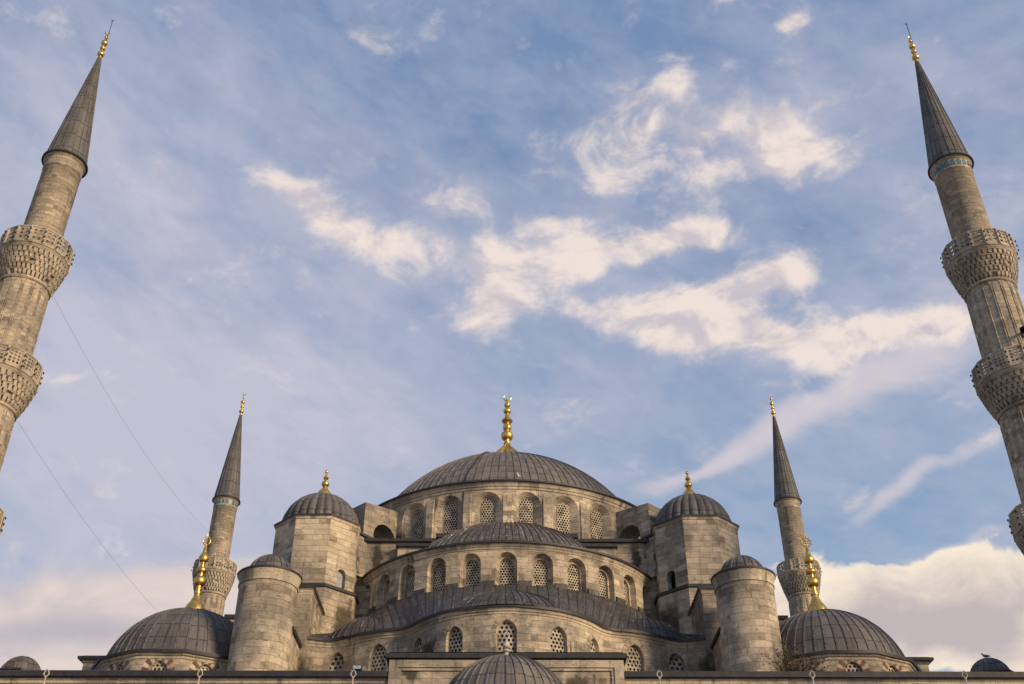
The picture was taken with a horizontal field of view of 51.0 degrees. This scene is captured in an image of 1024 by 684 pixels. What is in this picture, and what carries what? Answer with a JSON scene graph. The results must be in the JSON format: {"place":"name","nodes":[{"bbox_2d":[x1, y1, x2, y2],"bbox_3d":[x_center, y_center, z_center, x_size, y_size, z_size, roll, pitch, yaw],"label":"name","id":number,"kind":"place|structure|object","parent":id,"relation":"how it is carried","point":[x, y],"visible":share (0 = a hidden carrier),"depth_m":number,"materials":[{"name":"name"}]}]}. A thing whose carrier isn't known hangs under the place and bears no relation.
{"place":"outdoors","nodes":[
{"label":"outdoors","id":0,"kind":"place"},
{"bbox_2d":[0,395,1023,683],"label":"mosque","id":1,"kind":"structure","parent":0,"point":[566,573],"depth_m":67.19,"materials":[{"name":"stone"}]},
{"bbox_2d":[761,632,831,670],"bbox_3d":[16.135,18.246,61.259,4.135,2.970,3.437,0,-35,0],"label":"dry bush","id":2,"kind":"object","parent":1,"relation":"on","point":[785,662],"visible":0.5,"depth_m":60.78,"materials":[{"name":"brown plant"}]},
{"bbox_2d":[0,0,1023,671],"label":"sky","id":3,"kind":"structure","parent":0,"point":[639,225],"materials":[{"name":"blue"}]},
{"label":"courtyard ground","id":4,"kind":"structure","parent":0,"visible":0},
{"bbox_2d":[0,20,112,534],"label":"minaret","id":5,"kind":"object","parent":4,"relation":"on","point":[36,263],"visible":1,"depth_m":72.88,"materials":[{"name":"stone"}]},
{"bbox_2d":[18,422,148,601],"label":"cable","id":6,"kind":"object","parent":5,"relation":"attached to","point":[80,515],"visible":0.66,"depth_m":78.79,"materials":[{"name":"metal"}]},
{"bbox_2d":[53,296,192,515],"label":"cable","id":7,"kind":"object","parent":5,"relation":"attached to","point":[116,409],"visible":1,"depth_m":88.16,"materials":[{"name":"metal"}]},
{"bbox_2d":[191,392,245,615],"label":"minaret","id":8,"kind":"object","parent":4,"relation":"on","point":[219,575],"visible":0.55,"depth_m":122.47,"materials":[{"name":"stone"}]},
{"bbox_2d":[43,631,967,683],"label":"portico","id":9,"kind":"structure","parent":4,"relation":"on","point":[506,668],"depth_m":50.83,"materials":[{"name":"stone"}]},
{"bbox_2d":[352,665,361,670],"bbox_3d":[-8.404,17.749,58.217,0.520,0.380,0.280,0,-35,0],"label":"floodlight","id":10,"kind":"object","parent":9,"relation":"on","point":[357,667],"visible":0.98,"depth_m":58.16,"materials":[{"name":"white metal"}]},
{"bbox_2d":[769,395,821,616],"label":"minaret","id":11,"kind":"object","parent":4,"relation":"on","point":[793,576],"visible":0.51,"depth_m":122.81,"materials":[{"name":"stone"}]},
{"bbox_2d":[905,23,1023,554],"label":"minaret","id":12,"kind":"object","parent":4,"relation":"on","point":[980,266],"visible":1,"depth_m":72.61,"materials":[{"name":"stone"}]},
{"bbox_2d":[1019,326,1023,337],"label":"loudspeaker","id":13,"kind":"object","parent":12,"relation":"attached to","point":[1021,329],"visible":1,"depth_m":69.21,"materials":[{"name":"black metal"}]}
]}

